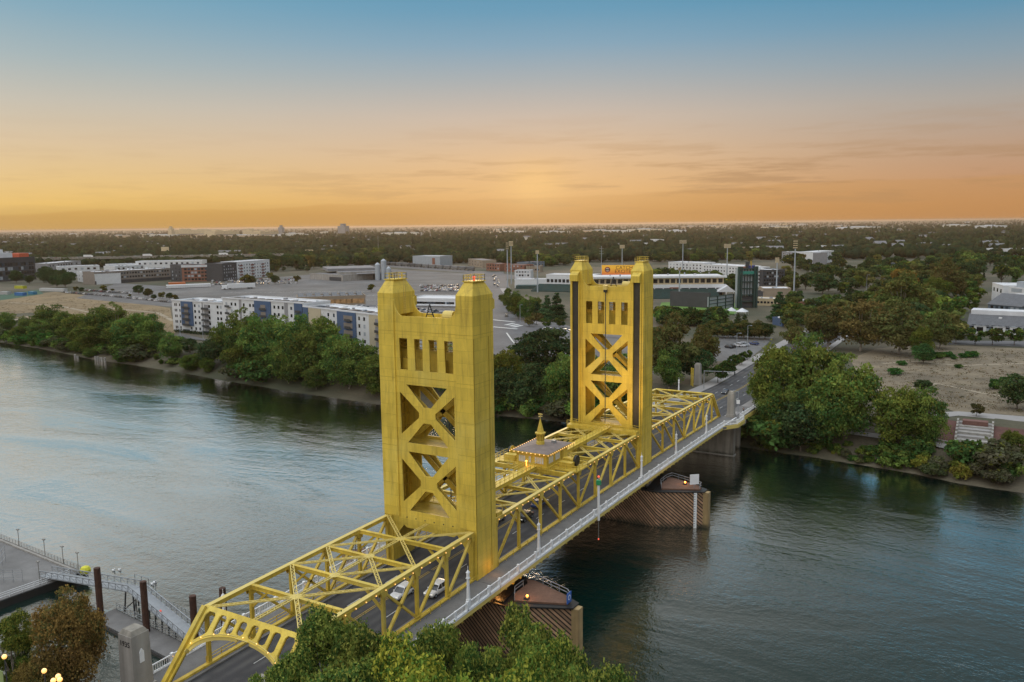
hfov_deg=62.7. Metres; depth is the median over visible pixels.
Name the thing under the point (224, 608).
lamp post
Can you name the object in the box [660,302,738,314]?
ball field
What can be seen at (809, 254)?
flats
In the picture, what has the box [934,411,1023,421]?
park path
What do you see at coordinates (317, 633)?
riverbank tree
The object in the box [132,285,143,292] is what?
street tree
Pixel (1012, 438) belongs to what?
riverbank bush
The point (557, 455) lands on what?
window
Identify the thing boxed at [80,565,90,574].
yellow buoy
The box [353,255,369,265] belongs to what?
suburb tree
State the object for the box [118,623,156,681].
concrete pylon
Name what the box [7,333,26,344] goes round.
riverbank bush
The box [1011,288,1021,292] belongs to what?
window
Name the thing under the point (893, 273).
tree
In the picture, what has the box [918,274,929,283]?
suburb tree
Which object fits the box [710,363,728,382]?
street tree
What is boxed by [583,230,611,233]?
shed
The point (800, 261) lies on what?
suburb tree
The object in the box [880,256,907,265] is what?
suburb tree
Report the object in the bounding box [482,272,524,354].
street
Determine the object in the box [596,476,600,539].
navigation light mast
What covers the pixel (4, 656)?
globe street lamp
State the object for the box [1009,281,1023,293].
modern house
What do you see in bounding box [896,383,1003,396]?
dirt track
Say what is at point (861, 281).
suburb tree
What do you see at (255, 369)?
riverbank tree
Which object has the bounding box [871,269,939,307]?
tree
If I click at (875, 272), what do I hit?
suburb tree
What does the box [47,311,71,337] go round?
riverbank tree
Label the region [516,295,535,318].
street tree
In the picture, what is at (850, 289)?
suburb tree
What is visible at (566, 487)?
lift span
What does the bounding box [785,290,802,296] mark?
suburb tree
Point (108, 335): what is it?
riverbank tree
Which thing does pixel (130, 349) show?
riverbank bush
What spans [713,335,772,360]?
plaza
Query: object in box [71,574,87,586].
rubber fender
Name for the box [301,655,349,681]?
riverbank tree
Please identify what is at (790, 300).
suburb tree
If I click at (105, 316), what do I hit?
riverbank tree
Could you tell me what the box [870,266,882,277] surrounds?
suburb tree
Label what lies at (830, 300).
suburb tree
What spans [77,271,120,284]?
white building
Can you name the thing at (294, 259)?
suburb tree
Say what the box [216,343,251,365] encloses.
riverbank tree
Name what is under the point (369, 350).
riverbank tree
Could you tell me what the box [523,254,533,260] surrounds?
suburb tree
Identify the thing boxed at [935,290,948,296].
suburb tree
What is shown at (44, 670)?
globe street lamp
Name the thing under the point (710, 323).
tree
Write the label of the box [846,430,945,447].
river path
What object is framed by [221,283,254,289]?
trailer
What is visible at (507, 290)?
street tree
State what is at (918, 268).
suburb tree
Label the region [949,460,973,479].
riverbank bush
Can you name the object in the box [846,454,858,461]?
riverbank bush
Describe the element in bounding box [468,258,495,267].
building
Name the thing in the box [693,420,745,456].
abutment pier
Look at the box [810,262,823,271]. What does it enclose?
suburb tree
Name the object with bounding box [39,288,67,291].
container
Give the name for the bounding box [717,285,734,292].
white marquee
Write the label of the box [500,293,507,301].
street tree
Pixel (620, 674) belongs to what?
riverbank tree
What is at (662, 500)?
timber pier
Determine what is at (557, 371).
riverbank tree
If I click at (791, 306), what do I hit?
suburb tree
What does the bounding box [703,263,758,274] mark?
flats
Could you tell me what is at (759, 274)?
flats
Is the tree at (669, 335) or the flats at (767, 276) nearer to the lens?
the tree at (669, 335)
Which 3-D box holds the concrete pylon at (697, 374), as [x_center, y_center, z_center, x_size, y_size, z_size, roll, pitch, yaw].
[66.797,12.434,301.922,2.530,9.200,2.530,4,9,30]
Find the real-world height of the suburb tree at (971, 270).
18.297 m
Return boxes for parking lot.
[78,269,481,306]
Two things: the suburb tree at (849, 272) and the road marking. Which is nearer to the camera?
the road marking
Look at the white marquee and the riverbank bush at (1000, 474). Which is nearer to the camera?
the riverbank bush at (1000, 474)
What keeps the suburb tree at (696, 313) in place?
on the ground
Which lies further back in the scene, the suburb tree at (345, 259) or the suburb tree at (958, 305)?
the suburb tree at (345, 259)
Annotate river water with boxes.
[0,342,1023,681]
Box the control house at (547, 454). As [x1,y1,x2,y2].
[508,413,574,473]
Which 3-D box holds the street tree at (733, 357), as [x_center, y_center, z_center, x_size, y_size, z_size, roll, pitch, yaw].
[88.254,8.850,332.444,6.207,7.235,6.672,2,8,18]
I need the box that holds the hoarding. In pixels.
[161,247,168,250]
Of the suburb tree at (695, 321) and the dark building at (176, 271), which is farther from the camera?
the dark building at (176, 271)
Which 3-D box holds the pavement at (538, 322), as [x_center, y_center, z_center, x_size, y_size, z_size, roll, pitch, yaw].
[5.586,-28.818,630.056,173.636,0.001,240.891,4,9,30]
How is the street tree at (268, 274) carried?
on the ground
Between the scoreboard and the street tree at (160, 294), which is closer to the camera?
the scoreboard
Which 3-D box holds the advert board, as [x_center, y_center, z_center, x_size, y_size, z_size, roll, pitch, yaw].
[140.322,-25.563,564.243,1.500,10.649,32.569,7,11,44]
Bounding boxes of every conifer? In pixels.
[532,301,540,313]
[537,295,557,319]
[550,293,569,318]
[699,307,713,326]
[713,306,726,323]
[733,313,741,322]
[740,314,747,322]
[766,291,787,320]
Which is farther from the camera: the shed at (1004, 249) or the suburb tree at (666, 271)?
the shed at (1004, 249)
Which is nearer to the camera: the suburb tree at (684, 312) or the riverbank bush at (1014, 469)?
the riverbank bush at (1014, 469)
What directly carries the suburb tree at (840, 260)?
on the ground
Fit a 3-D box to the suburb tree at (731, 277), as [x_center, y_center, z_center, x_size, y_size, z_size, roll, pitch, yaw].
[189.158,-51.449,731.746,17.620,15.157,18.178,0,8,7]
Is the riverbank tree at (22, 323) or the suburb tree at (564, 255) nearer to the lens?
the riverbank tree at (22, 323)
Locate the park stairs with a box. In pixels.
[954,418,993,443]
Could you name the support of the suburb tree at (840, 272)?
on the ground
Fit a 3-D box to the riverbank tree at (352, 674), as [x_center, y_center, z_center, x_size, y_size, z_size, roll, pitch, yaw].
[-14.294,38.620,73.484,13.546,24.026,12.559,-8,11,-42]
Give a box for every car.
[390,581,413,600]
[423,578,444,597]
[516,510,533,522]
[531,499,547,507]
[721,389,729,393]
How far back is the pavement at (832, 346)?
381.87 m
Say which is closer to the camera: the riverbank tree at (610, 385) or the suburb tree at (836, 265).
the riverbank tree at (610, 385)
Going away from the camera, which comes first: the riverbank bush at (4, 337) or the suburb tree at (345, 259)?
the riverbank bush at (4, 337)
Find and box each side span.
[152,514,500,681]
[587,388,758,467]
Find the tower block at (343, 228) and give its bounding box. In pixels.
[338,224,348,232]
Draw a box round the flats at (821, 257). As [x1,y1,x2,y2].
[782,251,826,263]
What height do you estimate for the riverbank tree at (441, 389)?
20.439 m
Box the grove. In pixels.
[258,246,1023,288]
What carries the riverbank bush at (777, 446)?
on the ground
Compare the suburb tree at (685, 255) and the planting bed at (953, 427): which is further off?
the suburb tree at (685, 255)
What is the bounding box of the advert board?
[707,293,733,308]
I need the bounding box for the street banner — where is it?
[0,670,3,681]
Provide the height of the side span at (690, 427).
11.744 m
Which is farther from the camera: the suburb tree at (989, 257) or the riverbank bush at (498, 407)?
the suburb tree at (989, 257)
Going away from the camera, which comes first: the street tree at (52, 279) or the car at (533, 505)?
the car at (533, 505)
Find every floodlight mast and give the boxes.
[506,246,507,286]
[509,241,512,283]
[536,250,538,291]
[679,240,685,269]
[724,244,730,274]
[775,258,778,286]
[793,241,797,290]
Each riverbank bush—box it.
[0,326,6,335]
[0,330,9,341]
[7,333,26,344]
[10,328,28,340]
[24,333,34,344]
[27,339,35,345]
[36,332,59,346]
[39,335,58,346]
[48,337,71,349]
[55,340,70,351]
[65,340,76,351]
[71,344,80,352]
[82,347,97,357]
[93,344,109,353]
[100,346,107,354]
[111,354,127,361]
[118,342,156,358]
[128,349,140,362]
[153,353,159,359]
[164,357,179,364]
[179,354,199,370]
[199,356,215,371]
[218,366,238,377]
[226,363,244,377]
[494,396,506,413]
[496,392,507,407]
[501,392,537,411]
[534,394,549,405]
[539,398,570,419]
[562,398,599,416]
[741,422,751,437]
[771,443,781,450]
[805,447,819,453]
[810,440,827,449]
[825,442,841,451]
[833,447,844,455]
[839,448,851,457]
[842,440,852,446]
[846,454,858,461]
[854,445,875,455]
[854,458,865,462]
[863,455,874,462]
[867,444,882,456]
[873,439,899,450]
[875,450,911,469]
[881,445,914,457]
[900,434,936,454]
[908,456,919,467]
[909,449,922,460]
[910,454,930,466]
[913,448,933,455]
[916,463,948,476]
[927,455,950,468]
[943,438,983,464]
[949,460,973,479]
[967,460,996,476]
[970,436,1023,469]
[982,465,1016,483]
[995,462,1023,476]
[999,430,1023,454]
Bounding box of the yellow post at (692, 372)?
[691,367,693,385]
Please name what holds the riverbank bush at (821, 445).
on the ground
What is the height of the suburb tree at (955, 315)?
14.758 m
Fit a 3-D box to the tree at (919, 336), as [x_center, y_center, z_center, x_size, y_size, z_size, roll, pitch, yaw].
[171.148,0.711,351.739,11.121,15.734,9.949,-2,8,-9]
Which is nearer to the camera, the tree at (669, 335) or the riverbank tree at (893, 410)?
the riverbank tree at (893, 410)
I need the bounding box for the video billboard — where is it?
[602,265,633,274]
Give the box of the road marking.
[498,320,522,342]
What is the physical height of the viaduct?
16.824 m
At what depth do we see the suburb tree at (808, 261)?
963.05 m
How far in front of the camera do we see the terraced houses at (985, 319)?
428.91 m
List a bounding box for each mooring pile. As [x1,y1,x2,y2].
[93,567,103,615]
[139,580,149,631]
[189,594,198,648]
[219,587,226,628]
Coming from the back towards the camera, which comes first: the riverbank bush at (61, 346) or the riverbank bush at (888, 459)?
the riverbank bush at (61, 346)
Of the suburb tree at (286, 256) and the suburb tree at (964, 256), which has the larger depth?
the suburb tree at (286, 256)
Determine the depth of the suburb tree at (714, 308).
484.85 m
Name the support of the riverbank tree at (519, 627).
on the near ground
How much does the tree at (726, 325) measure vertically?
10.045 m
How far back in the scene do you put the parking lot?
804.38 m
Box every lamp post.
[221,589,227,633]
[466,566,470,608]
[537,519,540,556]
[640,454,642,481]
[675,431,677,451]
[705,415,707,435]
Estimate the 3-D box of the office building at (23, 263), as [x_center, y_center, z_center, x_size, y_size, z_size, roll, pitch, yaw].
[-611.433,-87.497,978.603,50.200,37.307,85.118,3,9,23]
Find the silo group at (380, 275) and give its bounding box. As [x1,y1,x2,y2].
[375,259,390,279]
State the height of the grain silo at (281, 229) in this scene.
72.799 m
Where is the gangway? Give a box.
[39,566,204,647]
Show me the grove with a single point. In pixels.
(556, 259)
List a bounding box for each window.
[519,454,525,461]
[535,456,543,464]
[548,455,552,463]
[555,451,559,460]
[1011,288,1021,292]
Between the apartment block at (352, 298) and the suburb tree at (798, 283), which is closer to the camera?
the apartment block at (352, 298)
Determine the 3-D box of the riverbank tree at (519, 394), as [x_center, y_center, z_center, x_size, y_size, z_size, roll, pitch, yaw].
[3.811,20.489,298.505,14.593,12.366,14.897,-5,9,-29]
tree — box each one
[0,312,16,329]
[0,608,37,681]
[7,270,23,282]
[8,327,24,336]
[9,647,73,681]
[14,315,35,334]
[24,275,35,282]
[26,319,53,339]
[27,303,63,331]
[28,584,114,681]
[34,269,48,282]
[37,266,52,271]
[42,273,53,283]
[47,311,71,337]
[48,275,62,285]
[54,269,68,275]
[57,273,72,286]
[58,312,83,339]
[65,272,77,280]
[72,320,108,350]
[79,306,109,343]
[92,301,128,341]
[96,324,134,352]
[107,316,144,355]
[113,312,165,348]
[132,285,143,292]
[132,313,166,351]
[142,288,152,295]
[156,332,187,359]
[158,292,164,296]
[181,338,197,352]
[194,339,225,360]
[207,321,235,363]
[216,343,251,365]
[221,306,262,360]
[235,314,273,361]
[235,357,277,382]
[239,275,250,282]
[243,274,254,282]
[245,314,286,365]
[247,648,326,681]
[255,252,271,255]
[259,315,293,360]
[266,272,272,278]
[267,257,278,266]
[268,312,314,361]
[269,336,302,383]
[270,275,279,282]
[271,255,283,267]
[273,259,280,271]
[280,254,297,261]
[281,597,372,681]
[282,322,341,379]
[285,257,305,269]
[293,276,300,282]
[300,312,343,359]
[300,361,328,389]
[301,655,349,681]
[304,254,315,267]
[304,261,309,270]
[314,334,353,379]
[316,617,404,679]
[320,257,326,267]
[320,334,364,388]
[324,642,385,681]
[326,255,343,265]
[337,336,378,385]
[339,256,348,265]
[352,257,365,265]
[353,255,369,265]
[354,353,380,395]
[367,284,375,291]
[369,256,380,265]
[369,628,474,681]
[371,247,384,252]
[403,617,463,677]
[434,344,451,391]
[450,633,482,681]
[453,655,550,681]
[468,643,511,681]
[489,601,571,674]
[491,656,543,681]
[494,349,525,377]
[494,366,523,402]
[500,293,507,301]
[503,293,515,311]
[503,382,540,408]
[504,288,512,292]
[506,327,569,365]
[508,295,523,316]
[511,627,578,681]
[512,362,555,402]
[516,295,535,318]
[517,403,540,416]
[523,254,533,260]
[524,315,534,325]
[531,297,541,307]
[531,312,544,323]
[538,256,551,265]
[539,318,551,325]
[540,351,569,404]
[543,643,591,681]
[552,317,565,325]
[555,658,621,681]
[559,253,568,264]
[561,355,606,396]
[595,353,652,402]
[602,657,636,681]
[652,309,702,375]
[653,306,672,314]
[653,308,671,318]
[653,347,684,388]
[656,314,669,324]
[662,268,670,273]
[662,307,682,322]
[674,250,687,259]
[674,309,690,324]
[680,269,692,273]
[680,347,716,376]
[682,307,696,324]
[683,315,699,325]
[684,309,706,325]
[689,324,721,356]
[701,320,722,335]
[708,306,723,314]
[709,309,729,321]
[710,322,726,337]
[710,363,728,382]
[711,270,722,274]
[716,323,731,337]
[721,320,734,337]
[721,359,736,372]
[723,323,741,337]
[724,274,735,283]
[727,354,742,366]
[730,323,745,337]
[735,320,751,337]
[737,352,749,360]
[741,323,755,338]
[745,339,813,406]
[745,413,803,450]
[749,324,758,338]
[752,319,770,338]
[752,379,766,414]
[755,381,802,425]
[759,323,776,338]
[771,401,825,450]
[775,329,851,394]
[776,302,802,314]
[779,271,798,283]
[779,319,805,347]
[780,252,802,268]
[780,309,803,325]
[780,310,804,324]
[784,275,802,289]
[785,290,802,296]
[785,292,803,297]
[785,297,802,305]
[791,296,803,301]
[795,258,804,268]
[798,377,858,442]
[799,274,813,289]
[800,306,816,313]
[802,259,812,268]
[802,302,848,347]
[803,298,821,306]
[807,273,837,293]
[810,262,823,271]
[816,352,886,435]
[818,264,834,275]
[819,294,841,306]
[826,298,834,305]
[828,251,841,260]
[828,262,838,270]
[830,256,846,266]
[832,299,852,312]
[833,264,855,278]
[835,282,848,292]
[836,298,897,350]
[841,294,857,302]
[843,267,871,281]
[845,280,856,295]
[851,290,874,300]
[852,293,864,301]
[853,275,866,287]
[854,269,875,286]
[857,262,870,268]
[861,298,932,353]
[863,257,876,264]
[866,285,882,292]
[868,382,923,442]
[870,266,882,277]
[870,269,878,277]
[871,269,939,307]
[872,279,881,286]
[872,307,893,312]
[876,279,892,290]
[877,265,889,277]
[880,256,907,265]
[883,267,895,275]
[890,267,920,282]
[891,264,907,268]
[897,260,915,264]
[899,263,912,269]
[900,301,930,312]
[905,383,953,443]
[906,324,935,350]
[908,263,923,275]
[910,343,935,363]
[912,379,932,390]
[916,258,937,269]
[916,310,945,340]
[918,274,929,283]
[920,308,959,347]
[922,270,930,275]
[925,276,959,296]
[927,256,969,294]
[927,301,954,313]
[934,295,970,320]
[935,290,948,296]
[940,310,968,333]
[942,255,959,262]
[951,280,977,296]
[953,327,966,343]
[954,251,971,256]
[956,253,986,263]
[956,262,971,272]
[963,296,980,312]
[966,274,982,286]
[966,287,987,300]
[966,327,986,343]
[968,259,986,273]
[969,266,975,279]
[970,403,985,414]
[984,252,995,264]
[985,328,1005,344]
[989,378,1000,388]
[990,263,1013,281]
[993,251,1011,263]
[995,373,1023,408]
[1002,327,1023,344]
[1011,266,1023,279]
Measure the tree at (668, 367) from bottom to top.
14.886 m
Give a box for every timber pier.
[342,543,582,657]
[600,473,710,527]
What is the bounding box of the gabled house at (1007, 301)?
[987,293,1023,309]
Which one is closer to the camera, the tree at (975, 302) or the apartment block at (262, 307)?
the apartment block at (262, 307)
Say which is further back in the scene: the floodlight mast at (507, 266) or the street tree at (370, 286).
the floodlight mast at (507, 266)
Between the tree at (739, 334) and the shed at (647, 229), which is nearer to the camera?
the tree at (739, 334)
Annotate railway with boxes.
[322,262,532,278]
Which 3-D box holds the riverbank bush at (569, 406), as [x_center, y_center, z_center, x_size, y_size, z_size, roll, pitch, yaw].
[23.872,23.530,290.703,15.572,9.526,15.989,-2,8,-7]
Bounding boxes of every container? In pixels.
[0,291,10,294]
[14,285,26,288]
[14,292,26,295]
[28,291,36,294]
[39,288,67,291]
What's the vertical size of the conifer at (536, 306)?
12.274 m
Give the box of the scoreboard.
[735,261,758,307]
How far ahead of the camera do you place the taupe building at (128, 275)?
933.85 m
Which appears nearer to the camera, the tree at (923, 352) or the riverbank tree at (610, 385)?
the riverbank tree at (610, 385)
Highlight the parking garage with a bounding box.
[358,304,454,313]
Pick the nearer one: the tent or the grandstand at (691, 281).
the tent
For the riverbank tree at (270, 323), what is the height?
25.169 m
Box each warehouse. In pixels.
[310,272,372,280]
[322,265,397,278]
[412,255,452,265]
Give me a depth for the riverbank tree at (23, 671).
95.72 m
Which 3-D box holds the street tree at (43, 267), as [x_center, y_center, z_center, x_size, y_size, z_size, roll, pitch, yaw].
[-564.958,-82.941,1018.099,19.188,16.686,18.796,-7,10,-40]
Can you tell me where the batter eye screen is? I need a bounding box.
[670,291,710,307]
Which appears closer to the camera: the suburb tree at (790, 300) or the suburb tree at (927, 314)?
the suburb tree at (927, 314)
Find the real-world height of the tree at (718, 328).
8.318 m
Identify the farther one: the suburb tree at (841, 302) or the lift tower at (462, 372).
the suburb tree at (841, 302)
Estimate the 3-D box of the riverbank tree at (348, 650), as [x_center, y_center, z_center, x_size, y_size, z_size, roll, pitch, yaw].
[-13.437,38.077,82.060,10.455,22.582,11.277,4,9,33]
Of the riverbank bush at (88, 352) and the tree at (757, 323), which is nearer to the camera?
the tree at (757, 323)
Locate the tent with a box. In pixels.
[735,308,747,314]
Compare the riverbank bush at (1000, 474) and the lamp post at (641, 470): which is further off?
the riverbank bush at (1000, 474)
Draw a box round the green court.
[0,290,42,299]
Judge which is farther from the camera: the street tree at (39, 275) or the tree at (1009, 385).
the street tree at (39, 275)
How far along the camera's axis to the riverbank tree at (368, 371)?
324.92 m
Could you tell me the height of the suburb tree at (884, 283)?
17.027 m
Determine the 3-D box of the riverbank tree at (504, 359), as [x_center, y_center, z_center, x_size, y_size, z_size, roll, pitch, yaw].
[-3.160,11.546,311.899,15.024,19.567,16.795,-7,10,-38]
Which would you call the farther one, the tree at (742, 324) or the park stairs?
the tree at (742, 324)
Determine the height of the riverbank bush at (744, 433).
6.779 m
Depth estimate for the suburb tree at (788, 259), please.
1034.48 m
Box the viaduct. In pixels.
[35,253,283,260]
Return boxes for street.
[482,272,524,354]
[493,321,621,337]
[948,341,1023,346]
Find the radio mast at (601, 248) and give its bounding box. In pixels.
[599,246,603,274]
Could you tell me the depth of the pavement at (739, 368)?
320.16 m
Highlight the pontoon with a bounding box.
[103,574,220,662]
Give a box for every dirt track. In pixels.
[10,302,87,311]
[14,308,172,320]
[883,361,1023,365]
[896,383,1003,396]
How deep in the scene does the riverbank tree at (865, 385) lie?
242.88 m
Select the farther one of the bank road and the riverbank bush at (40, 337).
the riverbank bush at (40, 337)
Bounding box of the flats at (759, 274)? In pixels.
[758,268,763,286]
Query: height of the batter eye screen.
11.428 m
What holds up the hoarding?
on the ground
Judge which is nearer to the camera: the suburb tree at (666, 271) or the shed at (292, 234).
the suburb tree at (666, 271)
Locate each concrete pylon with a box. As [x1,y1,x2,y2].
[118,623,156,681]
[693,363,701,385]
[726,391,735,417]
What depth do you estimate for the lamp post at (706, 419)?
218.63 m
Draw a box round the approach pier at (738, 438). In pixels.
[735,426,740,448]
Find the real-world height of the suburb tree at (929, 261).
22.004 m
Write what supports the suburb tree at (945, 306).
on the ground
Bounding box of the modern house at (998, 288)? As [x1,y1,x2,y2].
[991,282,1016,299]
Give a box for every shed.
[149,234,178,236]
[224,234,259,237]
[282,233,303,235]
[381,232,421,234]
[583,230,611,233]
[627,228,665,231]
[761,226,790,229]
[837,226,880,228]
[942,224,969,226]
[975,225,1006,227]
[986,248,1022,255]
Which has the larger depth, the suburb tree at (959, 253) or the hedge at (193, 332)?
the suburb tree at (959, 253)
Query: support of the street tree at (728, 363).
on the pavement at (739, 368)
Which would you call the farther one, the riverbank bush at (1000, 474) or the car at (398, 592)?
the riverbank bush at (1000, 474)
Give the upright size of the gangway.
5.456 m
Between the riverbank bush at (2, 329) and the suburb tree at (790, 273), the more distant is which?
the suburb tree at (790, 273)
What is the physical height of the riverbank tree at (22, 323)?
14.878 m
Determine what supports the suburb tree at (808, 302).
on the ground
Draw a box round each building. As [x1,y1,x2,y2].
[0,250,35,281]
[35,260,80,271]
[56,265,99,276]
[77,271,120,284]
[82,267,170,284]
[103,264,142,269]
[105,263,135,265]
[135,260,206,267]
[170,264,200,281]
[181,264,206,281]
[205,262,236,280]
[222,259,269,279]
[416,295,455,308]
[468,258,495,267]
[486,263,510,270]
[504,264,532,271]
[515,269,533,277]
[517,261,544,266]
[526,265,542,271]
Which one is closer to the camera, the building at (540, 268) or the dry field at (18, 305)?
the dry field at (18, 305)
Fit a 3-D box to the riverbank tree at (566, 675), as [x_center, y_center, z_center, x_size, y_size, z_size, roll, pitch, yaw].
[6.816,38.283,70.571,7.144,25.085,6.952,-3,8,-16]
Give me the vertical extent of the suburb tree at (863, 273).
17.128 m
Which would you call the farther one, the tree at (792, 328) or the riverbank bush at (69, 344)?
the riverbank bush at (69, 344)
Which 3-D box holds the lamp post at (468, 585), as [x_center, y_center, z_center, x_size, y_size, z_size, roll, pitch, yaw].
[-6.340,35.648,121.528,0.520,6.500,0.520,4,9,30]
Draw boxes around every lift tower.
[377,272,497,580]
[570,256,652,467]
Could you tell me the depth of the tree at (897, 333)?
362.07 m
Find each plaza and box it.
[523,318,653,373]
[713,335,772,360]
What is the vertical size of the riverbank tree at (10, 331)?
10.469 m
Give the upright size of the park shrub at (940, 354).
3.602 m
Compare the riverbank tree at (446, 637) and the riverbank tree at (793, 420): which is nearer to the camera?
the riverbank tree at (446, 637)
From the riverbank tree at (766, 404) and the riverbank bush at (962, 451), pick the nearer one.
the riverbank bush at (962, 451)
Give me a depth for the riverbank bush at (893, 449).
230.00 m
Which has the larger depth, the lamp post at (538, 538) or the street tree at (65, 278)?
the street tree at (65, 278)
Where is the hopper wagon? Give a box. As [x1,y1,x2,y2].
[458,266,466,269]
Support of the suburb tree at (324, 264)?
on the ground
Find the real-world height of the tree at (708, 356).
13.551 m
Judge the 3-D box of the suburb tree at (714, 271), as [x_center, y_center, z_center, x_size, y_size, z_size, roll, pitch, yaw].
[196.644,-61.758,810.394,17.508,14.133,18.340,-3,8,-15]
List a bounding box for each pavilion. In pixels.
[757,297,784,305]
[758,290,762,296]
[759,286,790,296]
[772,316,786,326]
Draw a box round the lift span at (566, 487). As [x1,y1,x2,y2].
[366,418,667,591]
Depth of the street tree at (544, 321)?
472.06 m
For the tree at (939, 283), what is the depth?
571.94 m
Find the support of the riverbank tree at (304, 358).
on the ground
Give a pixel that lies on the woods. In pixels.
(467, 244)
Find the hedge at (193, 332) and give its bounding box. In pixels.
[172,329,212,334]
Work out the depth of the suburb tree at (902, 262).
868.22 m
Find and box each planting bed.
[932,420,956,443]
[993,426,1023,449]
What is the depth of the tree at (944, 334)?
377.86 m
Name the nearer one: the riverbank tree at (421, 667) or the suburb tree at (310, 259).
the riverbank tree at (421, 667)
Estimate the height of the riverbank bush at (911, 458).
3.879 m
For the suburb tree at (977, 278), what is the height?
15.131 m
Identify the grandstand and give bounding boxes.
[515,278,545,288]
[531,273,600,291]
[593,272,726,294]
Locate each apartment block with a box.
[171,297,223,332]
[221,295,330,327]
[296,291,365,304]
[302,303,434,353]
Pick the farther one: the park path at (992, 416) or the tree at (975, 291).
the tree at (975, 291)
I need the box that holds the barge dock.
[0,534,80,608]
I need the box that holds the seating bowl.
[653,289,718,298]
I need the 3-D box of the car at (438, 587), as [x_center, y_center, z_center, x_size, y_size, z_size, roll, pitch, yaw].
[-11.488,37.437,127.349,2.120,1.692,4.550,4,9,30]
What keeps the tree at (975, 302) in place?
on the ground
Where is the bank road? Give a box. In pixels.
[177,333,206,340]
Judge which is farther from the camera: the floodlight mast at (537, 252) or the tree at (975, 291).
the floodlight mast at (537, 252)
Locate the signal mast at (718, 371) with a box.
[703,370,734,388]
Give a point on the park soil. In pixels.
(876, 353)
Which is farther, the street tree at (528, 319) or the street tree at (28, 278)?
the street tree at (28, 278)
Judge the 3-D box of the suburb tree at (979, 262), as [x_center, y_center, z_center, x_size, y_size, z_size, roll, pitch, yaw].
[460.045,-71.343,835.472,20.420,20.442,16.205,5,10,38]
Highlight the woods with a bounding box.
[0,219,1023,266]
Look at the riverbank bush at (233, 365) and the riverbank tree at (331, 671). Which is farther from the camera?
the riverbank bush at (233, 365)
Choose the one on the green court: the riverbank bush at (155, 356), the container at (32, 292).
the container at (32, 292)
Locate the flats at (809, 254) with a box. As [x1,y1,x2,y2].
[797,250,833,262]
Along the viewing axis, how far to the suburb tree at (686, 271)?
816.66 m
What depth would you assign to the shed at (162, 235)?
5223.11 m
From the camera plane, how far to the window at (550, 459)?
163.21 m
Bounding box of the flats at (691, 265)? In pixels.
[668,261,714,272]
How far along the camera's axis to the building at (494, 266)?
1072.21 m
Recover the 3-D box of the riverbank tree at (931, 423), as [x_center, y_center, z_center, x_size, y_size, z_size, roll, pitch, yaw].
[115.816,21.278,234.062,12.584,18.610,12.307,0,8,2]
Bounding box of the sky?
[0,0,1023,231]
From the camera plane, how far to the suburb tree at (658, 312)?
482.26 m
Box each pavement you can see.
[500,288,542,324]
[652,328,806,409]
[724,336,846,415]
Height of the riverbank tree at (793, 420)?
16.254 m
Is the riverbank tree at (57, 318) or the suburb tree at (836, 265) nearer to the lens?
the riverbank tree at (57, 318)
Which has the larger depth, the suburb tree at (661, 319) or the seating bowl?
the seating bowl
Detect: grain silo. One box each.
[168,226,174,234]
[278,225,284,233]
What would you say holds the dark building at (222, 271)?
on the ground
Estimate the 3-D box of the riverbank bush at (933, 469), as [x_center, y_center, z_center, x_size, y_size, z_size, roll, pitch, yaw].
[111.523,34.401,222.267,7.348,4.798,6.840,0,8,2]
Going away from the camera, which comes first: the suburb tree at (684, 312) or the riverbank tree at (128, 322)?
the riverbank tree at (128, 322)
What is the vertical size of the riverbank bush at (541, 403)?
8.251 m
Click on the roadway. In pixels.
(736, 384)
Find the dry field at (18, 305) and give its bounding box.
[0,292,174,333]
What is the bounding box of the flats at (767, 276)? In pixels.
[759,268,784,285]
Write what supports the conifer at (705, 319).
on the ground
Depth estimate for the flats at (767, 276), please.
743.43 m
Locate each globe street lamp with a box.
[2,654,7,681]
[41,668,46,681]
[50,674,62,681]
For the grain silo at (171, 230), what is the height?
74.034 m
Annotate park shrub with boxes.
[887,367,904,374]
[896,360,907,365]
[934,352,945,357]
[945,351,955,356]
[954,364,963,367]
[958,353,969,357]
[964,351,979,357]
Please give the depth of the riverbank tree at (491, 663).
72.61 m
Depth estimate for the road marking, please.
486.36 m
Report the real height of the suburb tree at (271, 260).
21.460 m
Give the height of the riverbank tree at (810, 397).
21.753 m
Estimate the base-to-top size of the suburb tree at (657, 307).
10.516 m
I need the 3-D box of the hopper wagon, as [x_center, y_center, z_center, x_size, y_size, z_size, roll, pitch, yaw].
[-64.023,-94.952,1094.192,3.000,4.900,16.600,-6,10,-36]
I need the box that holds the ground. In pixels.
[0,219,1023,492]
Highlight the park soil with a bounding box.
[850,345,1023,415]
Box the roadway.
[666,330,840,415]
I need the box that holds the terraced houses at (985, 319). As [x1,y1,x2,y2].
[967,308,1023,334]
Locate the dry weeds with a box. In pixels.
[0,294,1023,412]
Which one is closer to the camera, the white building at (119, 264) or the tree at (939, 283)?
the tree at (939, 283)
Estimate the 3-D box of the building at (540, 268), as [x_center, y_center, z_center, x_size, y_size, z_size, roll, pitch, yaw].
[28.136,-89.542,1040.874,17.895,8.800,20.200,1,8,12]

